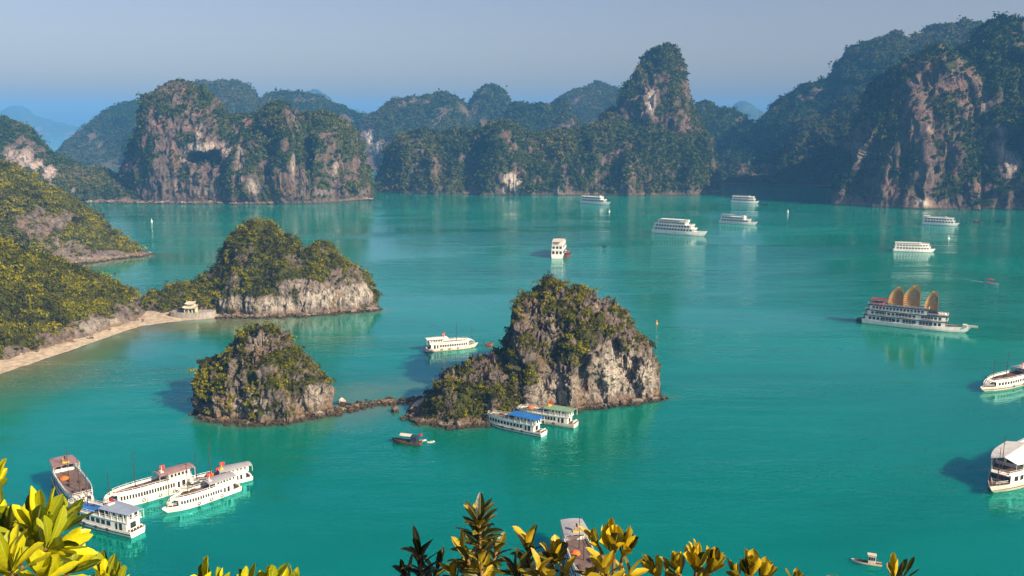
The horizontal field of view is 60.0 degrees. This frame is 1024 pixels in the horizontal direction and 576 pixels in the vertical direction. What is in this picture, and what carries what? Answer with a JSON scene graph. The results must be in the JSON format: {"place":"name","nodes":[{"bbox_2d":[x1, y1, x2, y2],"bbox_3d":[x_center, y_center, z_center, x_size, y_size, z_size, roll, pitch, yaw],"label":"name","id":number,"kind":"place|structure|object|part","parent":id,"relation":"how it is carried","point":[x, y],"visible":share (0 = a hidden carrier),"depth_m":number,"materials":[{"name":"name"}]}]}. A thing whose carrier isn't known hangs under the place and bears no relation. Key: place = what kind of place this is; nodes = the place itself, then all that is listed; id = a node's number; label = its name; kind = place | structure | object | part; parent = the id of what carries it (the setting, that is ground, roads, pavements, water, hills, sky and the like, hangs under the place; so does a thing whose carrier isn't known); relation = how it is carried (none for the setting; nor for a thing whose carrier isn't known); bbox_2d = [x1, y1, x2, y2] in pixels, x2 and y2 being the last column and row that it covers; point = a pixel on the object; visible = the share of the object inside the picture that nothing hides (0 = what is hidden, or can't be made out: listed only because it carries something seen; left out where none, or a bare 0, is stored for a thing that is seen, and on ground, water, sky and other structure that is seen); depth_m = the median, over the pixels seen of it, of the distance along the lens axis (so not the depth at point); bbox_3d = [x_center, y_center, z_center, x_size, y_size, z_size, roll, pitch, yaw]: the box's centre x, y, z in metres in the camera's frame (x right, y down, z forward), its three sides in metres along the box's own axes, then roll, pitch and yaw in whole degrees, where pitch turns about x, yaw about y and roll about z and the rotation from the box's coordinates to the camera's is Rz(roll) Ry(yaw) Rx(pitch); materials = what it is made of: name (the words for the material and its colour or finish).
{"place":"outdoors","nodes":[
{"label":"outdoors","id":0,"kind":"place"},
{"bbox_2d":[0,106,78,133],"bbox_3d":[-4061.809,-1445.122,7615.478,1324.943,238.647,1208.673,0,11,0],"label":"karst hill","id":1,"kind":"structure","parent":0,"point":[41,125],"depth_m":7211.46,"materials":[{"name":"blue"}]},
{"bbox_2d":[0,162,144,261],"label":"headland","id":2,"kind":"structure","parent":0,"point":[53,221],"depth_m":651.53,"materials":[{"name":"stone"}]},
{"bbox_2d":[0,158,147,256],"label":"forest","id":3,"kind":"object","parent":2,"relation":"on","point":[68,228],"visible":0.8,"depth_m":666.30,"materials":[{"name":"green plant"}]},
{"bbox_2d":[72,251,152,263],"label":"shore rubble","id":4,"kind":"object","parent":2,"relation":"on","point":[126,256],"visible":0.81,"depth_m":656.30,"materials":[{"name":"stone"}]},
{"bbox_2d":[0,242,145,359],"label":"headland","id":5,"kind":"structure","parent":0,"point":[92,324],"depth_m":419.04,"materials":[{"name":"stone"}]},
{"bbox_2d":[0,235,145,356],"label":"forest","id":6,"kind":"object","parent":5,"relation":"on","point":[48,280],"visible":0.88,"depth_m":418.39,"materials":[{"name":"green plant"}]},
{"bbox_2d":[0,119,145,201],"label":"karst hill","id":7,"kind":"structure","parent":0,"point":[23,157],"depth_m":1147.56,"materials":[{"name":"stone"}]},
{"bbox_2d":[0,114,142,200],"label":"forest","id":8,"kind":"object","parent":7,"relation":"on","point":[64,160],"visible":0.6,"depth_m":1154.31,"materials":[{"name":"green plant"}]},
{"bbox_2d":[0,311,239,373],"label":"beach","id":9,"kind":"structure","parent":0,"point":[149,317],"depth_m":407.05,"materials":[{"name":"beige sand"}]},
{"bbox_2d":[20,318,144,354],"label":"shore rubble","id":10,"kind":"object","parent":9,"relation":"on","point":[71,340],"visible":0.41,"depth_m":405.95,"materials":[{"name":"stone"}]},
{"bbox_2d":[169,310,215,318],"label":"terrace","id":11,"kind":"structure","parent":9,"relation":"on","point":[202,314],"depth_m":457.55,"materials":[{"name":"grey stone"}]},
{"bbox_2d":[182,301,199,312],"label":"shrine","id":12,"kind":"object","parent":11,"relation":"on","point":[190,307],"visible":1,"depth_m":458.73,"materials":[{"name":"tile"}]},
{"bbox_2d":[60,82,363,167],"bbox_3d":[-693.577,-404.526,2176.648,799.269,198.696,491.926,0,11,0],"label":"karst hill","id":13,"kind":"structure","parent":0,"point":[99,143],"depth_m":2001.33,"materials":[{"name":"green plant"}]},
{"bbox_2d":[55,78,366,164],"bbox_3d":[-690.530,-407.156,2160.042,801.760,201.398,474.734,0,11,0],"label":"forest","id":14,"kind":"object","parent":13,"relation":"on","point":[116,110],"visible":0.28,"depth_m":2021.05,"materials":[{"name":"green plant"}]},
{"bbox_2d":[119,80,373,203],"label":"karst island","id":15,"kind":"structure","parent":0,"point":[213,145],"depth_m":1107.88,"materials":[{"name":"stone"}]},
{"bbox_2d":[84,197,374,204],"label":"shore rubble","id":16,"kind":"object","parent":15,"relation":"on","point":[166,201],"visible":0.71,"depth_m":1097.77,"materials":[{"name":"stone"}]},
{"bbox_2d":[115,77,377,200],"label":"forest","id":17,"kind":"object","parent":15,"relation":"on","point":[234,117],"visible":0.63,"depth_m":1116.44,"materials":[{"name":"green plant"}]},
{"bbox_2d":[143,220,378,314],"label":"headland","id":18,"kind":"structure","parent":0,"point":[313,294],"depth_m":470.57,"materials":[{"name":"stone"}]},
{"bbox_2d":[141,216,382,312],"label":"forest","id":19,"kind":"object","parent":18,"relation":"on","point":[236,238],"visible":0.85,"depth_m":476.76,"materials":[{"name":"green plant"}]},
{"bbox_2d":[214,307,382,318],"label":"shore rubble","id":20,"kind":"object","parent":18,"relation":"on","point":[267,315],"visible":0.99,"depth_m":462.23,"materials":[{"name":"stone"}]},
{"bbox_2d":[305,89,364,112],"bbox_3d":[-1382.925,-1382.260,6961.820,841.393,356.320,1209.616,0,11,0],"label":"karst hill","id":21,"kind":"structure","parent":0,"point":[313,91],"depth_m":6800.23,"materials":[{"name":"green plant"}]},
{"bbox_2d":[357,92,473,169],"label":"karst hill","id":22,"kind":"structure","parent":0,"point":[368,133],"depth_m":1865.77,"materials":[{"name":"green plant"}]},
{"bbox_2d":[354,88,474,164],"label":"forest","id":23,"kind":"object","parent":22,"relation":"on","point":[388,105],"visible":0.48,"depth_m":1879.22,"materials":[{"name":"green plant"}]},
{"bbox_2d":[467,85,508,127],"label":"karst hill","id":24,"kind":"structure","parent":0,"point":[482,120],"depth_m":1986.77,"materials":[{"name":"green plant"}]},
{"bbox_2d":[466,82,511,126],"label":"forest","id":25,"kind":"object","parent":24,"relation":"on","point":[475,96],"visible":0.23,"depth_m":1995.07,"materials":[{"name":"green plant"}]},
{"bbox_2d":[0,134,1023,575],"bbox_3d":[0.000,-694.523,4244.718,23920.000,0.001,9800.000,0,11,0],"label":"sea","id":26,"kind":"structure","parent":0,"point":[802,420],"depth_m":322.44,"materials":[{"name":"liquid"}]},
{"bbox_2d":[49,451,93,506],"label":"tour boat","id":27,"kind":"object","parent":26,"relation":"on","point":[68,481],"visible":0.68,"depth_m":240.39,"materials":[{"name":"white paint"}]},
{"bbox_2d":[67,474,144,537],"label":"tour boat","id":28,"kind":"object","parent":26,"relation":"on","point":[116,517],"visible":0.84,"depth_m":219.20,"materials":[{"name":"white paint"}]},
{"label":"door","id":29,"kind":"part","parent":28,"relation":"part of","materials":[{"name":"white glass"}]},
{"bbox_2d":[103,452,194,504],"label":"tour boat","id":30,"kind":"object","parent":26,"relation":"on","point":[145,491],"visible":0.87,"depth_m":239.19,"materials":[{"name":"white paint"}]},
{"bbox_2d":[162,467,241,512],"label":"tour boat","id":31,"kind":"object","parent":26,"relation":"on","point":[216,487],"visible":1,"depth_m":236.87,"materials":[{"name":"white paint"}]},
{"bbox_2d":[178,438,252,491],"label":"tour boat","id":32,"kind":"object","parent":26,"relation":"on","point":[240,470],"visible":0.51,"depth_m":248.38,"materials":[{"name":"white paint"}]},
{"bbox_2d":[187,320,336,423],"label":"rock islet","id":33,"kind":"object","parent":26,"relation":"in","point":[270,372],"visible":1,"depth_m":304.95,"materials":[{"name":"stone"}]},
{"bbox_2d":[188,405,365,425],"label":"shore rubble","id":34,"kind":"object","parent":26,"relation":"in","point":[337,411],"visible":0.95,"depth_m":301.68,"materials":[{"name":"stone"}]},
{"bbox_2d":[329,397,420,410],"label":"sandbar","id":35,"kind":"structure","parent":26,"relation":"in","point":[388,400],"depth_m":319.91,"materials":[{"name":"brown stone"}]},
{"bbox_2d":[338,397,346,404],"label":"boulder","id":36,"kind":"object","parent":35,"relation":"on","point":[341,400],"visible":0.96,"depth_m":318.73,"materials":[{"name":"stone"}]},
{"bbox_2d":[341,395,421,410],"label":"shore rubble","id":37,"kind":"object","parent":35,"relation":"on","point":[375,402],"visible":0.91,"depth_m":319.53,"materials":[{"name":"stone"}]},
{"bbox_2d":[409,398,422,410],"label":"boulder","id":38,"kind":"object","parent":35,"relation":"on","point":[416,404],"visible":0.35,"depth_m":310.50,"materials":[{"name":"stone"}]},
{"bbox_2d":[391,406,398,412],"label":"boulder","id":39,"kind":"object","parent":26,"relation":"in","point":[394,409],"visible":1,"depth_m":310.65,"materials":[{"name":"stone"}]},
{"bbox_2d":[391,433,422,445],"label":"fishing boat","id":40,"kind":"object","parent":26,"relation":"on","point":[414,440],"visible":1,"depth_m":279.44,"materials":[{"name":"brown wood"}]},
{"bbox_2d":[424,328,477,351],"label":"tour boat","id":41,"kind":"object","parent":26,"relation":"on","point":[438,343],"visible":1,"depth_m":393.83,"materials":[{"name":"beige paint"}]},
{"bbox_2d":[484,410,546,436],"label":"tour boat","id":42,"kind":"object","parent":26,"relation":"on","point":[522,422],"visible":1,"depth_m":289.88,"materials":[{"name":"white paint"}]},
{"bbox_2d":[406,271,661,424],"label":"rock islet","id":43,"kind":"object","parent":26,"relation":"in","point":[573,345],"visible":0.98,"depth_m":316.96,"materials":[{"name":"stone"}]},
{"bbox_2d":[400,393,667,429],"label":"shore rubble","id":44,"kind":"object","parent":26,"relation":"in","point":[419,420],"visible":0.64,"depth_m":305.70,"materials":[{"name":"stone"}]},
{"bbox_2d":[513,400,577,428],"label":"tour boat","id":45,"kind":"object","parent":26,"relation":"on","point":[555,415],"visible":0.84,"depth_m":296.68,"materials":[{"name":"beige paint"}]},
{"bbox_2d":[551,233,565,258],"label":"cruise boat","id":46,"kind":"object","parent":26,"relation":"on","point":[558,248],"visible":0.98,"depth_m":659.73,"materials":[{"name":"white paint"}]},
{"bbox_2d":[563,251,570,257],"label":"supply boat","id":47,"kind":"object","parent":26,"relation":"on","point":[567,254],"visible":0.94,"depth_m":665.90,"materials":[{"name":"brown wood"}]},
{"bbox_2d":[560,516,599,575],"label":"tour boat","id":48,"kind":"object","parent":26,"relation":"on","point":[574,536],"visible":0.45,"depth_m":203.57,"materials":[{"name":"beige paint"}]},
{"bbox_2d":[580,195,609,204],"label":"cruise boat","id":49,"kind":"object","parent":26,"relation":"on","point":[590,199],"visible":0.99,"depth_m":1093.79,"materials":[{"name":"white paint"}]},
{"bbox_2d":[652,211,706,235],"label":"cruise boat","id":50,"kind":"object","parent":26,"relation":"on","point":[671,226],"visible":1,"depth_m":797.56,"materials":[{"name":"white paint"}]},
{"bbox_2d":[719,210,757,224],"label":"cruise boat","id":51,"kind":"object","parent":26,"relation":"on","point":[737,219],"visible":1,"depth_m":879.36,"materials":[{"name":"white paint"}]},
{"bbox_2d":[731,195,758,202],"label":"cruise boat","id":52,"kind":"object","parent":26,"relation":"on","point":[742,199],"visible":0.98,"depth_m":1107.80,"materials":[{"name":"white paint"}]},
{"bbox_2d":[851,552,881,566],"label":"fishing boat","id":53,"kind":"object","parent":26,"relation":"on","point":[871,560],"visible":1,"depth_m":203.38,"materials":[{"name":"beige paint"}]},
{"bbox_2d":[892,240,934,251],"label":"cruise boat","id":54,"kind":"object","parent":26,"relation":"on","point":[918,246],"visible":1,"depth_m":692.12,"materials":[{"name":"white paint"}]},
{"bbox_2d":[856,285,977,332],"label":"sailing junk","id":55,"kind":"object","parent":26,"relation":"on","point":[899,308],"visible":1,"depth_m":436.56,"materials":[{"name":"white paint"},{"name":"orange-tan sail cloth"},{"name":"dark glass"}]},
{"bbox_2d":[922,215,958,225],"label":"cruise boat","id":56,"kind":"object","parent":26,"relation":"on","point":[940,220],"visible":1,"depth_m":870.52,"materials":[{"name":"white paint"}]},
{"bbox_2d":[985,278,998,284],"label":"speedboat","id":57,"kind":"object","parent":26,"relation":"on","point":[989,282],"visible":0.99,"depth_m":555.01,"materials":[{"name":"white paint"}]},
{"bbox_2d":[980,353,1023,390],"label":"tour boat","id":58,"kind":"object","parent":26,"relation":"on","point":[1014,378],"visible":1,"depth_m":338.19,"materials":[{"name":"beige paint"}]},
{"bbox_2d":[988,435,1023,492],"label":"tour boat","id":59,"kind":"object","parent":26,"relation":"on","point":[1006,472],"visible":1,"depth_m":246.48,"materials":[{"name":"beige paint"}]},
{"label":"window","id":60,"kind":"part","parent":59,"relation":"part of","materials":[{"name":"black glass"}]},
{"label":"window","id":61,"kind":"part","parent":59,"relation":"part of","materials":[{"name":"black glass"}]},
{"bbox_2d":[0,0,1023,126],"label":"sky","id":62,"kind":"structure","parent":0,"point":[65,61],"materials":[{"name":"blue"}]},
{"bbox_2d":[506,100,578,131],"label":"karst hill","id":63,"kind":"structure","parent":0,"point":[564,124],"depth_m":1744.10,"materials":[{"name":"green plant"}]},
{"bbox_2d":[503,97,583,132],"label":"forest","id":64,"kind":"object","parent":63,"relation":"on","point":[521,106],"visible":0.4,"depth_m":1750.03,"materials":[{"name":"green plant"}]},
{"bbox_2d":[377,46,719,195],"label":"karst island","id":65,"kind":"structure","parent":0,"point":[651,98],"depth_m":1244.63,"materials":[{"name":"stone"}]},
{"bbox_2d":[374,42,721,193],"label":"forest","id":66,"kind":"object","parent":65,"relation":"on","point":[617,121],"visible":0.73,"depth_m":1254.09,"materials":[{"name":"green plant"}]},
{"bbox_2d":[553,83,617,124],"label":"karst hill","id":67,"kind":"structure","parent":0,"point":[577,100],"depth_m":2245.61,"materials":[{"name":"green plant"}]},
{"bbox_2d":[550,79,621,125],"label":"forest","id":68,"kind":"object","parent":67,"relation":"on","point":[603,86],"visible":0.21,"depth_m":2256.88,"materials":[{"name":"green plant"}]},
{"bbox_2d":[733,101,764,122],"bbox_3d":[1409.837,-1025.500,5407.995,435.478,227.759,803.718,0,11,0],"label":"karst hill","id":69,"kind":"structure","parent":0,"point":[752,111],"depth_m":5232.77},
{"bbox_2d":[697,22,973,187],"bbox_3d":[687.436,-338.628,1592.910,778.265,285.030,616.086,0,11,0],"label":"karst hill","id":70,"kind":"structure","parent":0,"point":[768,168],"depth_m":1443.08,"materials":[{"name":"green plant"}]},
{"bbox_2d":[694,15,982,184],"bbox_3d":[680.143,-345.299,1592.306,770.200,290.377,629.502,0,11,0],"label":"forest","id":71,"kind":"object","parent":70,"relation":"on","point":[769,116],"visible":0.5,"depth_m":1488.22,"materials":[{"name":"green plant"}]},
{"bbox_2d":[830,15,1023,209],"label":"karst hill","id":72,"kind":"structure","parent":0,"point":[1011,163],"depth_m":1046.21,"materials":[{"name":"stone"}]},
{"bbox_2d":[830,11,1023,204],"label":"forest","id":73,"kind":"object","parent":72,"relation":"on","point":[991,29],"visible":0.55,"depth_m":1054.86,"materials":[{"name":"green plant"}]},
{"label":"hillside","id":74,"kind":"structure","parent":0,"visible":0},
{"bbox_2d":[0,458,8,575],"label":"leafy shrub","id":75,"kind":"object","parent":74,"relation":"on","point":[3,471],"visible":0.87,"depth_m":2.34,"materials":[{"name":"yellow plant"}]},
{"bbox_2d":[0,480,102,575],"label":"leafy shrub","id":76,"kind":"object","parent":74,"relation":"on","point":[31,528],"visible":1,"depth_m":2.06,"materials":[{"name":"yellow plant"}]},
{"bbox_2d":[89,549,129,575],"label":"leafy shrub","id":77,"kind":"object","parent":74,"relation":"on","point":[105,566],"visible":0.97,"depth_m":2.27,"materials":[{"name":"yellow plant"}]},
{"bbox_2d":[190,556,229,575],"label":"leafy shrub","id":78,"kind":"object","parent":74,"relation":"on","point":[203,569],"visible":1,"depth_m":2.60,"materials":[{"name":"yellow plant"}]},
{"bbox_2d":[236,563,299,575],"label":"leafy shrub","id":79,"kind":"object","parent":74,"relation":"on","point":[281,570],"visible":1,"depth_m":2.61,"materials":[{"name":"yellow plant"}]},
{"bbox_2d":[392,525,449,575],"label":"leafy shrub","id":80,"kind":"object","parent":74,"relation":"on","point":[417,552],"visible":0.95,"depth_m":4.99,"materials":[{"name":"green plant"}]},
{"bbox_2d":[439,492,515,575],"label":"leafy shrub","id":81,"kind":"object","parent":74,"relation":"on","point":[476,560],"visible":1,"depth_m":4.70,"materials":[{"name":"green plant"}]},
{"bbox_2d":[498,524,576,575],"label":"leafy shrub","id":82,"kind":"object","parent":74,"relation":"on","point":[553,556],"visible":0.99,"depth_m":4.75,"materials":[{"name":"yellow plant"}]},
{"bbox_2d":[573,517,648,575],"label":"leafy shrub","id":83,"kind":"object","parent":74,"relation":"on","point":[614,538],"visible":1,"depth_m":4.60,"materials":[{"name":"yellow plant"}]},
{"bbox_2d":[641,539,726,575],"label":"leafy shrub","id":84,"kind":"object","parent":74,"relation":"on","point":[696,557],"visible":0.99,"depth_m":4.65,"materials":[{"name":"yellow plant"}]},
{"bbox_2d":[726,548,777,575],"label":"leafy shrub","id":85,"kind":"object","parent":74,"relation":"on","point":[751,563],"visible":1,"depth_m":4.64,"materials":[{"name":"yellow plant"}]},
{"bbox_2d":[785,568,805,575],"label":"leafy shrub","id":86,"kind":"object","parent":74,"relation":"on","point":[797,572],"visible":1,"depth_m":4.77,"materials":[{"name":"yellow plant"}]},
{"bbox_2d":[887,552,918,575],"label":"leafy shrub","id":87,"kind":"object","parent":74,"relation":"on","point":[892,566],"visible":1,"depth_m":4.65,"materials":[{"name":"yellow plant"}]}
]}

